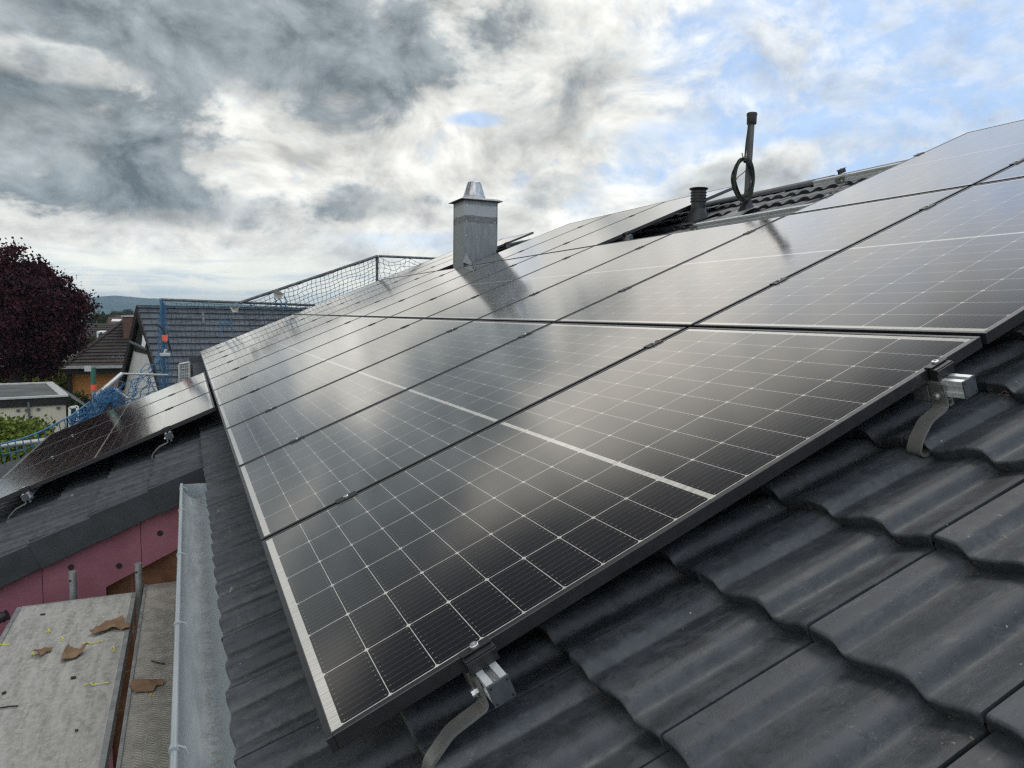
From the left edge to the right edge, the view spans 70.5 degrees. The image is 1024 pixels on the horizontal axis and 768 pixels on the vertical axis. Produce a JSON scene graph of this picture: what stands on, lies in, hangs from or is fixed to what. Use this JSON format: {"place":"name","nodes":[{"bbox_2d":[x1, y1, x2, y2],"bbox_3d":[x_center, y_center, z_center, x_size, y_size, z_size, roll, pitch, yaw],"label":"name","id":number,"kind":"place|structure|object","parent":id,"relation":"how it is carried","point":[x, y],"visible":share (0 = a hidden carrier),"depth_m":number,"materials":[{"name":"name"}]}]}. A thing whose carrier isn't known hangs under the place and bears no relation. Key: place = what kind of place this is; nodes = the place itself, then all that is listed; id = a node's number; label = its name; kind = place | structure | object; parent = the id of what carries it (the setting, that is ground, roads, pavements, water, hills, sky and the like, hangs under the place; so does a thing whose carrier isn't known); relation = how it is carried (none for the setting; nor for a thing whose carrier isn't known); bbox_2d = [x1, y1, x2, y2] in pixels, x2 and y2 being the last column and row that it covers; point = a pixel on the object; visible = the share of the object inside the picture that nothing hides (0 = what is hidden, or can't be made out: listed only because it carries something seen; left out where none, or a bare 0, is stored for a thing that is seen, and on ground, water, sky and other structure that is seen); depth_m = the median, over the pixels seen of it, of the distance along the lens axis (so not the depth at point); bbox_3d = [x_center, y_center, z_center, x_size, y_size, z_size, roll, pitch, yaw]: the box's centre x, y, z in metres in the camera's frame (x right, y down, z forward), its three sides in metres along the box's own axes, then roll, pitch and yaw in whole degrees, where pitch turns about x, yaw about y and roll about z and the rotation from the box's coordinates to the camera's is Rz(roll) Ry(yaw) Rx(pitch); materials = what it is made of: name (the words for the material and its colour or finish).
{"place":"outdoors","nodes":[
{"label":"outdoors","id":0,"kind":"place"},
{"bbox_2d":[0,382,88,431],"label":"garage","id":1,"kind":"structure","parent":0,"point":[40,399],"depth_m":18.56,"materials":[{"name":"pale render"},{"name":"felt"},{"name":"pale metal"}]},
{"bbox_2d":[63,316,133,411],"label":"ochre house","id":2,"kind":"structure","parent":0,"point":[79,378],"depth_m":33.02,"materials":[{"name":"brown tile"},{"name":"ochre render"},{"name":"pale metal"}]},
{"bbox_2d":[88,295,304,314],"bbox_3d":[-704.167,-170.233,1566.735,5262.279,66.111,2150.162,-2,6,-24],"label":"hills","id":3,"kind":"structure","parent":0,"point":[109,304],"depth_m":2055.41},
{"bbox_2d":[118,305,307,402],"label":"neighbour house","id":4,"kind":"structure","parent":0,"point":[141,350],"depth_m":26.07,"materials":[{"name":"tile"}]},
{"bbox_2d":[0,0,1023,307],"label":"sky","id":5,"kind":"structure","parent":0,"point":[225,150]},
{"bbox_3d":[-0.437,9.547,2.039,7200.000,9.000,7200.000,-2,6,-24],"label":"ground","id":6,"kind":"structure","parent":0,"visible":0},
{"bbox_2d":[0,412,54,462],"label":"garden shrub","id":7,"kind":"object","parent":6,"relation":"on","point":[6,426],"visible":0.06,"depth_m":15.63,"materials":[{"name":"green plant"}]},
{"bbox_2d":[0,416,65,464],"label":"garden shrub","id":8,"kind":"object","parent":6,"relation":"on","point":[30,431],"visible":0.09,"depth_m":14.94,"materials":[{"name":"green plant"}]},
{"bbox_2d":[0,362,68,407],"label":"garden shrub","id":9,"kind":"object","parent":6,"relation":"on","point":[62,382],"visible":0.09,"depth_m":33.11,"materials":[{"name":"green plant"}]},
{"bbox_2d":[0,236,103,382],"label":"maple tree","id":10,"kind":"object","parent":6,"relation":"on","point":[45,310],"visible":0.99,"depth_m":26.20,"materials":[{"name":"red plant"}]},
{"bbox_2d":[68,570,77,599],"bbox_3d":[-2.416,2.902,4.112,0.038,3.783,0.040,-2,6,-24],"label":"scaffold tube","id":11,"kind":"object","parent":6,"relation":"on","point":[72,575],"visible":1,"depth_m":3.93,"materials":[{"name":"grey metal"}]},
{"bbox_2d":[68,405,78,426],"bbox_3d":[-9.291,0.852,15.350,0.218,0.803,0.050,-2,6,-24],"label":"framed pane","id":12,"kind":"object","parent":6,"relation":"on","point":[72,409],"visible":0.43,"depth_m":15.32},
{"bbox_2d":[66,390,98,426],"bbox_3d":[-14.583,1.524,24.617,1.623,2.755,1.676,5,7,40],"label":"garden shrub","id":13,"kind":"object","parent":6,"relation":"on","point":[75,402],"visible":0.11,"depth_m":24.28,"materials":[{"name":"green plant"}]},
{"bbox_2d":[84,366,96,415],"bbox_3d":[-6.434,0.653,11.109,0.149,1.863,0.080,-2,6,-24],"label":"marker post","id":14,"kind":"object","parent":6,"relation":"on","point":[91,369],"visible":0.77,"depth_m":11.03,"materials":[{"name":"metal"}]},
{"bbox_2d":[71,332,114,358],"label":"garden tree","id":15,"kind":"object","parent":6,"relation":"on","point":[91,337],"visible":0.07,"depth_m":40.86,"materials":[{"name":"green plant"}]},
{"bbox_2d":[87,312,108,322],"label":"garden tree","id":16,"kind":"object","parent":6,"relation":"on","point":[101,319],"visible":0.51,"depth_m":70.33,"materials":[{"name":"green plant"}]},
{"bbox_2d":[82,323,123,359],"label":"brown roof house","id":17,"kind":"structure","parent":6,"relation":"on","point":[102,327],"depth_m":54.53,"materials":[{"name":"tile"}]},
{"bbox_2d":[107,317,122,322],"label":"red roof house","id":18,"kind":"structure","parent":6,"relation":"on","point":[114,319],"depth_m":86.77,"materials":[{"name":"brown tile"}]},
{"bbox_2d":[120,309,133,315],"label":"garden tree","id":19,"kind":"object","parent":6,"relation":"on","point":[127,312],"visible":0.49,"depth_m":246.84,"materials":[{"name":"green plant"}]},
{"bbox_2d":[134,562,142,627],"bbox_3d":[-2.115,2.890,4.224,0.038,3.794,0.040,-2,6,-24],"label":"scaffold tube","id":20,"kind":"object","parent":6,"relation":"on","point":[138,581],"visible":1,"depth_m":4.05,"materials":[{"name":"grey metal"}]},
{"bbox_2d":[0,592,136,767],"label":"scaffold deck","id":21,"kind":"structure","parent":20,"relation":"attached to","point":[50,713],"depth_m":3.02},
{"bbox_2d":[33,647,52,654],"bbox_3d":[-2.118,1.201,3.270,0.057,0.021,0.080,2,5,7],"label":"cardboard scrap","id":22,"kind":"object","parent":21,"relation":"on","point":[43,650],"visible":1,"depth_m":3.27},
{"bbox_2d":[61,642,88,659],"bbox_3d":[-1.980,1.199,3.258,0.095,0.032,0.137,0,5,-5],"label":"cardboard scrap","id":23,"kind":"object","parent":21,"relation":"on","point":[70,652],"visible":1,"depth_m":3.26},
{"bbox_2d":[89,615,130,633],"bbox_3d":[-1.971,1.179,3.541,0.166,0.020,0.180,6,7,44],"label":"cardboard scrap","id":24,"kind":"object","parent":21,"relation":"on","point":[119,623],"visible":1,"depth_m":3.54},
{"bbox_2d":[116,581,175,767],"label":"scaffold deck","id":25,"kind":"structure","parent":20,"relation":"attached to","point":[145,735],"depth_m":2.97,"materials":[{"name":"weathered plywood"},{"name":"galvanised steel"}]},
{"bbox_2d":[129,679,163,691],"bbox_3d":[-1.520,1.241,2.984,0.146,0.012,0.099,1,5,2],"label":"cardboard scrap","id":26,"kind":"object","parent":25,"relation":"on","point":[141,685],"visible":1,"depth_m":2.99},
{"bbox_2d":[159,298,165,387],"bbox_3d":[-6.689,1.030,14.005,0.084,5.332,0.064,-2,6,-24],"label":"guard post","id":27,"kind":"object","parent":6,"relation":"on","point":[161,306],"visible":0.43,"depth_m":13.81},
{"bbox_2d":[156,302,172,389],"bbox_3d":[-6.603,-0.440,13.785,0.291,2.226,0.303,-2,6,-24],"label":"safety net","id":28,"kind":"object","parent":27,"relation":"attached to","point":[159,341],"visible":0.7,"depth_m":13.72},
{"bbox_2d":[156,323,171,350],"bbox_3d":[-6.491,-0.874,13.500,0.261,0.521,0.069,-2,6,-24],"label":"strap","id":29,"kind":"object","parent":28,"relation":"attached to","point":[164,332],"visible":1,"depth_m":13.49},
{"bbox_2d":[160,349,169,355],"bbox_3d":[-6.511,-0.591,13.591,0.180,0.137,0.100,-2,6,-24],"label":"tube coupler","id":30,"kind":"object","parent":28,"relation":"attached to","point":[164,353],"visible":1,"depth_m":13.56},
{"bbox_2d":[125,348,164,403],"bbox_3d":[-6.678,0.026,13.133,0.285,1.310,1.234,1,5,5],"label":"safety net","id":31,"kind":"object","parent":30,"relation":"attached to","point":[136,385],"visible":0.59,"depth_m":13.15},
{"bbox_2d":[162,298,314,305],"bbox_3d":[-5.360,-1.613,14.336,2.850,0.107,0.052,-2,6,-24],"label":"guard rail","id":32,"kind":"object","parent":27,"relation":"attached to","point":[211,301],"visible":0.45,"depth_m":14.19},
{"bbox_2d":[165,301,309,386],"bbox_3d":[-5.396,-0.510,14.475,2.908,2.251,0.142,-2,6,-24],"label":"safety net","id":33,"kind":"object","parent":32,"relation":"hanging from","point":[191,340],"visible":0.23,"depth_m":14.11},
{"bbox_2d":[220,317,232,333],"bbox_3d":[-5.608,-1.143,14.216,0.249,0.328,0.024,-2,6,-24],"label":"tie strap","id":34,"kind":"object","parent":33,"relation":"hanging from","point":[226,324],"visible":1,"depth_m":14.20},
{"bbox_2d":[376,257,378,280],"bbox_3d":[-2.859,0.460,15.393,0.060,6.317,0.060,-2,6,-24],"label":"guard post","id":35,"kind":"object","parent":6,"relation":"on","point":[377,277],"visible":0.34,"depth_m":15.10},
{"bbox_2d":[239,255,377,303],"bbox_3d":[-4.035,-2.119,14.550,2.723,1.073,0.056,-2,6,-24],"label":"guard rail","id":36,"kind":"object","parent":35,"relation":"attached to","point":[309,279],"visible":1,"depth_m":14.51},
{"bbox_2d":[273,290,283,299],"bbox_3d":[-4.612,-1.756,14.299,0.205,0.200,0.076,-3,7,-37],"label":"rag","id":37,"kind":"object","parent":36,"relation":"hanging from","point":[277,294],"visible":1,"depth_m":14.30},
{"bbox_2d":[241,258,376,330],"bbox_3d":[-4.039,-1.705,14.628,2.702,1.822,0.093,-2,6,-24],"label":"safety net","id":38,"kind":"object","parent":36,"relation":"hanging from","point":[308,294],"visible":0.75,"depth_m":14.59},
{"bbox_2d":[379,255,436,259],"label":"guard rail","id":39,"kind":"object","parent":35,"relation":"attached to","point":[406,257],"visible":0.47,"depth_m":15.29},
{"bbox_2d":[378,257,420,278],"bbox_3d":[-1.673,-2.463,15.603,2.454,0.944,0.139,-2,6,-23],"label":"safety net","id":40,"kind":"object","parent":39,"relation":"hanging from","point":[394,263],"visible":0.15,"depth_m":15.25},
{"bbox_2d":[0,112,1023,767],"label":"house","id":41,"kind":"structure","parent":6,"relation":"on","point":[852,598],"depth_m":1.47,"materials":[{"name":"concrete"}]},
{"bbox_2d":[0,610,9,623],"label":"ribbed duct","id":42,"kind":"object","parent":41,"relation":"attached to","point":[5,616],"visible":0.99,"depth_m":3.83,"materials":[{"name":"black plastic"}]},
{"bbox_2d":[8,495,33,518],"bbox_3d":[-3.368,0.841,4.962,0.192,0.140,0.080,-26,15,-20],"label":"roof hook","id":43,"kind":"object","parent":41,"relation":"attached to","point":[30,499],"visible":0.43,"depth_m":4.94,"materials":[{"name":"silver metal"}]},
{"bbox_2d":[20,486,39,501],"bbox_3d":[-4.024,0.601,6.533,0.043,0.045,3.626,-26,15,-20],"label":"mounting rail","id":44,"kind":"object","parent":43,"relation":"on","point":[28,495],"visible":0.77,"depth_m":4.92,"materials":[{"name":"metal"}]},
{"bbox_2d":[19,486,29,493],"bbox_3d":[-3.329,0.722,4.944,0.060,0.040,0.034,-26,15,-20],"label":"end clamp","id":45,"kind":"object","parent":44,"relation":"attached to","point":[24,490],"visible":1,"depth_m":4.93,"materials":[{"name":"metal"}]},
{"bbox_2d":[0,392,215,502],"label":"solar panel","id":46,"kind":"object","parent":44,"relation":"attached to","point":[75,459],"visible":1,"depth_m":5.49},
{"bbox_2d":[28,372,207,453],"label":"solar panel","id":47,"kind":"object","parent":44,"relation":"attached to","point":[67,432],"visible":0.78,"depth_m":7.67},
{"bbox_2d":[0,401,89,444],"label":"blue rope","id":48,"kind":"object","parent":41,"relation":"attached to","point":[83,406],"visible":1,"depth_m":8.87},
{"bbox_2d":[0,403,91,463],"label":"safety net","id":49,"kind":"object","parent":48,"relation":"hanging from","point":[17,451],"visible":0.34,"depth_m":8.71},
{"bbox_2d":[1,438,44,447],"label":"guard rail","id":50,"kind":"object","parent":49,"relation":"attached to","point":[26,442],"visible":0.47,"depth_m":8.79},
{"bbox_2d":[67,402,99,425],"bbox_3d":[-5.762,0.463,9.743,0.391,0.448,0.170,-2,6,-24],"label":"safety net","id":51,"kind":"object","parent":48,"relation":"hanging from","point":[86,413],"visible":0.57,"depth_m":9.73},
{"bbox_2d":[95,372,123,397],"bbox_3d":[-5.792,0.014,10.397,0.060,0.332,0.611,2,5,7],"label":"guard rail","id":52,"kind":"object","parent":41,"relation":"attached to","point":[114,379],"visible":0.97,"depth_m":10.44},
{"bbox_2d":[87,385,116,416],"bbox_3d":[-5.743,0.279,10.169,0.300,0.534,0.348,4,6,33],"label":"safety net","id":53,"kind":"object","parent":52,"relation":"hanging from","point":[102,408],"visible":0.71,"depth_m":10.12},
{"bbox_2d":[78,381,127,418],"bbox_3d":[-5.786,0.248,10.280,0.296,0.540,0.661,4,6,30],"label":"safety net","id":54,"kind":"object","parent":52,"relation":"hanging from","point":[108,408],"visible":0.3,"depth_m":10.30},
{"bbox_2d":[93,390,125,408],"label":"safety net","id":55,"kind":"object","parent":52,"relation":"hanging from","point":[98,399],"visible":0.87,"depth_m":10.13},
{"bbox_2d":[123,373,167,375],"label":"guard rail","id":56,"kind":"object","parent":52,"relation":"attached to","point":[147,374],"visible":1,"depth_m":11.11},
{"bbox_2d":[151,435,173,459],"bbox_3d":[-2.555,0.448,5.287,0.192,0.140,0.080,-26,15,-20],"label":"roof hook","id":57,"kind":"object","parent":41,"relation":"attached to","point":[161,445],"visible":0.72,"depth_m":5.26,"materials":[{"name":"silver metal"}]},
{"bbox_2d":[164,429,173,439],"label":"mounting rail","id":58,"kind":"object","parent":57,"relation":"on","point":[169,435],"visible":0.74,"depth_m":5.22,"materials":[{"name":"metal"}]},
{"bbox_2d":[1,380,210,478],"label":"solar panel","id":59,"kind":"object","parent":58,"relation":"on","point":[101,430],"visible":0.76,"depth_m":6.61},
{"bbox_2d":[178,361,190,381],"bbox_3d":[-5.601,-0.151,12.393,0.197,0.476,0.036,-2,6,-24],"label":"wire crate","id":60,"kind":"object","parent":41,"relation":"on","point":[184,371],"visible":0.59,"depth_m":12.38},
{"bbox_2d":[189,355,201,376],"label":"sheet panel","id":61,"kind":"object","parent":41,"relation":"attached to","point":[195,359],"visible":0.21,"depth_m":12.62,"materials":[{"name":"grey"}]},
{"bbox_2d":[421,670,488,767],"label":"roof hook","id":62,"kind":"object","parent":41,"relation":"attached to","point":[452,729],"visible":0.66,"depth_m":1.27,"materials":[{"name":"silver metal"}]},
{"bbox_2d":[474,661,516,708],"bbox_3d":[-2.661,-0.068,7.119,0.043,0.045,12.957,-26,15,-20],"label":"mounting rail","id":63,"kind":"object","parent":62,"relation":"on","point":[496,684],"visible":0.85,"depth_m":1.24,"materials":[{"name":"metal"}]},
{"bbox_2d":[200,314,299,354],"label":"solar panel","id":64,"kind":"object","parent":63,"relation":"attached to","point":[209,349],"visible":0.66,"depth_m":12.47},
{"bbox_2d":[201,315,311,358],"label":"solar panel","id":65,"kind":"object","parent":63,"relation":"attached to","point":[252,336],"visible":0.73,"depth_m":11.42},
{"bbox_2d":[202,315,324,363],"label":"solar panel","id":66,"kind":"object","parent":63,"relation":"attached to","point":[257,340],"visible":0.81,"depth_m":10.37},
{"bbox_2d":[204,316,340,370],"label":"solar panel","id":67,"kind":"object","parent":63,"relation":"attached to","point":[265,343],"visible":0.71,"depth_m":9.30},
{"bbox_2d":[206,316,359,378],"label":"solar panel","id":68,"kind":"object","parent":63,"relation":"attached to","point":[273,348],"visible":0.76,"depth_m":8.25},
{"bbox_2d":[209,317,387,390],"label":"solar panel","id":69,"kind":"object","parent":63,"relation":"attached to","point":[253,367],"visible":0.8,"depth_m":7.18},
{"bbox_2d":[213,318,421,405],"bbox_3d":[-1.688,-0.226,6.198,1.722,0.031,1.134,-26,15,-20],"label":"solar panel","id":70,"kind":"object","parent":63,"relation":"attached to","point":[287,368],"visible":0.73,"depth_m":6.12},
{"bbox_2d":[218,319,473,428],"bbox_3d":[-1.217,-0.120,5.150,1.722,0.031,1.134,-26,15,-20],"label":"solar panel","id":71,"kind":"object","parent":63,"relation":"attached to","point":[236,411],"visible":0.75,"depth_m":5.06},
{"bbox_2d":[335,491,356,503],"bbox_3d":[-0.529,0.376,2.333,0.070,0.039,0.038,-26,15,-20],"label":"clamp","id":72,"kind":"object","parent":63,"relation":"attached to","point":[345,497],"visible":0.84,"depth_m":2.32,"materials":[{"name":"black metal"}]},
{"bbox_2d":[225,320,550,467],"bbox_3d":[-0.746,-0.014,4.102,1.722,0.031,1.134,-26,15,-20],"label":"solar panel","id":73,"kind":"object","parent":63,"relation":"attached to","point":[264,433],"visible":0.73,"depth_m":3.99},
{"bbox_2d":[238,323,686,540],"bbox_3d":[-0.275,0.091,3.054,1.722,0.031,1.134,-26,15,-20],"label":"solar panel","id":74,"kind":"object","parent":63,"relation":"on","point":[299,480],"visible":0.78,"depth_m":2.90,"materials":[{"name":"glass"}]},
{"bbox_2d":[459,636,499,675],"bbox_3d":[-0.059,0.481,1.286,0.060,0.040,0.034,-26,15,-20],"label":"end clamp","id":75,"kind":"object","parent":63,"relation":"attached to","point":[478,656],"visible":1,"depth_m":1.28,"materials":[{"name":"black metal"}]},
{"bbox_2d":[262,327,981,753],"bbox_3d":[0.196,0.197,2.006,1.722,0.031,1.134,-26,15,-20],"label":"solar panel","id":76,"kind":"object","parent":63,"relation":"on","point":[400,591],"visible":1,"depth_m":1.75,"materials":[{"name":"glass"}]},
{"bbox_2d":[497,244,509,248],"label":"mounting rail","id":77,"kind":"object","parent":41,"relation":"attached to","point":[506,246],"visible":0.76,"depth_m":11.22,"materials":[{"name":"metal"}]},
{"bbox_2d":[417,232,533,273],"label":"solar panel","id":78,"kind":"object","parent":77,"relation":"on","point":[449,263],"visible":0.6,"depth_m":11.37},
{"bbox_2d":[608,234,633,243],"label":"mounting rail","id":79,"kind":"object","parent":41,"relation":"attached to","point":[628,237],"visible":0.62,"depth_m":6.70,"materials":[{"name":"metal"}]},
{"bbox_2d":[464,214,609,266],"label":"solar panel","id":80,"kind":"object","parent":79,"relation":"on","point":[510,251],"visible":0.58,"depth_m":9.44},
{"bbox_2d":[499,201,665,260],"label":"solar panel","id":81,"kind":"object","parent":79,"relation":"on","point":[571,235],"visible":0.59,"depth_m":8.38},
{"bbox_2d":[542,186,732,253],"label":"solar panel","id":82,"kind":"object","parent":79,"relation":"on","point":[636,222],"visible":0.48,"depth_m":7.22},
{"bbox_2d":[731,153,754,203],"bbox_3d":[1.951,-1.730,6.120,0.224,0.427,0.054,-1,6,-17],"label":"cable coil","id":83,"kind":"object","parent":41,"relation":"hanging from","point":[739,196],"visible":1,"depth_m":6.11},
{"bbox_2d":[831,176,846,193],"bbox_3d":[2.449,-1.476,5.464,0.192,0.140,0.080,-26,15,-20],"label":"roof hook","id":84,"kind":"object","parent":41,"relation":"attached to","point":[841,181],"visible":0.76,"depth_m":5.45,"materials":[{"name":"silver metal"}]},
{"bbox_2d":[813,162,901,186],"bbox_3d":[3.058,-1.433,4.221,0.040,0.042,3.280,-26,15,-20],"label":"mounting rail","id":85,"kind":"object","parent":84,"relation":"attached to","point":[854,175],"visible":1,"depth_m":5.35,"materials":[{"name":"metal"}]},
{"bbox_2d":[976,160,1023,184],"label":"solar panel","id":86,"kind":"object","parent":85,"relation":"on","point":[1015,171],"visible":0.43,"depth_m":3.38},
{"bbox_2d":[907,383,953,456],"bbox_3d":[0.985,0.077,1.735,0.166,0.140,0.080,-26,15,-20],"label":"roof hook","id":87,"kind":"object","parent":41,"relation":"attached to","point":[940,400],"visible":0.95,"depth_m":1.71,"materials":[{"name":"silver metal"}]},
{"bbox_2d":[911,373,977,399],"bbox_3d":[-1.590,-0.586,7.548,0.043,0.045,12.957,-26,15,-20],"label":"mounting rail","id":88,"kind":"object","parent":87,"relation":"on","point":[963,386],"visible":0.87,"depth_m":1.68,"materials":[{"name":"metal"}]},
{"bbox_2d":[644,340,662,348],"bbox_3d":[0.542,-0.142,2.762,0.070,0.039,0.038,-26,15,-20],"label":"clamp","id":89,"kind":"object","parent":88,"relation":"attached to","point":[653,343],"visible":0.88,"depth_m":2.75,"materials":[{"name":"metal"}]},
{"bbox_2d":[924,358,954,381],"bbox_3d":[1.013,-0.036,1.715,0.060,0.040,0.034,-26,15,-20],"label":"end clamp","id":90,"kind":"object","parent":88,"relation":"attached to","point":[940,369],"visible":1,"depth_m":1.71,"materials":[{"name":"metal"}]},
{"bbox_3d":[1.426,-1.178,5.783,0.192,0.140,0.080,-26,15,-20],"label":"roof hook","id":91,"kind":"object","parent":41,"relation":"attached to","visible":0},
{"bbox_2d":[694,203,812,228],"bbox_3d":[2.227,-1.092,4.113,0.040,0.042,3.700,-26,15,-20],"label":"mounting rail","id":92,"kind":"object","parent":91,"relation":"attached to","point":[754,216],"visible":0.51,"depth_m":5.21,"materials":[{"name":"metal"}]},
{"bbox_2d":[791,120,1023,213],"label":"solar panel","id":93,"kind":"object","parent":92,"relation":"on","point":[971,158],"visible":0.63,"depth_m":4.19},
{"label":"rail","id":94,"kind":"object","parent":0,"visible":0},
{"bbox_2d":[294,278,392,314],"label":"solar panel","id":95,"kind":"object","parent":94,"relation":"attached to","point":[339,297],"visible":0.66,"depth_m":13.04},
{"bbox_2d":[303,275,411,314],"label":"solar panel","id":96,"kind":"object","parent":94,"relation":"attached to","point":[353,296],"visible":0.66,"depth_m":11.99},
{"bbox_2d":[314,271,434,315],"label":"solar panel","id":97,"kind":"object","parent":94,"relation":"attached to","point":[367,295],"visible":0.66,"depth_m":10.94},
{"bbox_2d":[327,267,460,315],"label":"solar panel","id":98,"kind":"object","parent":94,"relation":"attached to","point":[386,294],"visible":0.63,"depth_m":9.90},
{"bbox_2d":[343,262,493,316],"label":"solar panel","id":99,"kind":"object","parent":94,"relation":"attached to","point":[405,294],"visible":0.65,"depth_m":8.84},
{"bbox_2d":[364,255,536,317],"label":"solar panel","id":100,"kind":"object","parent":94,"relation":"attached to","point":[389,311],"visible":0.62,"depth_m":7.78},
{"bbox_2d":[391,246,592,318],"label":"solar panel","id":101,"kind":"object","parent":94,"relation":"attached to","point":[424,310],"visible":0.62,"depth_m":6.72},
{"bbox_2d":[426,234,669,319],"bbox_3d":[0.258,-0.832,5.741,1.722,0.031,1.134,-26,15,-20],"label":"solar panel","id":102,"kind":"object","parent":94,"relation":"attached to","point":[502,296],"visible":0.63,"depth_m":5.66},
{"bbox_2d":[477,215,784,322],"bbox_3d":[0.729,-0.727,4.693,1.722,0.031,1.134,-26,15,-20],"label":"solar panel","id":103,"kind":"object","parent":94,"relation":"attached to","point":[563,299],"visible":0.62,"depth_m":4.59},
{"bbox_2d":[556,186,968,327],"bbox_3d":[1.200,-0.621,3.645,1.722,0.031,1.134,-26,15,-20],"label":"solar panel","id":104,"kind":"object","parent":94,"relation":"attached to","point":[696,290],"visible":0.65,"depth_m":3.51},
{"bbox_2d":[769,278,787,285],"bbox_3d":[1.103,-0.412,2.987,0.070,0.039,0.038,-26,15,-20],"label":"clamp","id":105,"kind":"object","parent":94,"relation":"attached to","point":[777,281],"visible":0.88,"depth_m":2.98,"materials":[{"name":"metal"}]},
{"bbox_2d":[694,177,1023,343],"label":"solar panel","id":106,"kind":"object","parent":94,"relation":"attached to","point":[953,265],"visible":0.81,"depth_m":2.49,"materials":[{"name":"glass"}]},
{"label":"rail","id":107,"kind":"object","parent":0,"visible":0},
{"bbox_2d":[381,251,452,279],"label":"solar panel","id":108,"kind":"object","parent":107,"relation":"attached to","point":[421,265],"visible":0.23,"depth_m":13.62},
{"bbox_2d":[398,239,500,276],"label":"solar panel","id":109,"kind":"object","parent":107,"relation":"attached to","point":[428,266],"visible":0.34,"depth_m":12.51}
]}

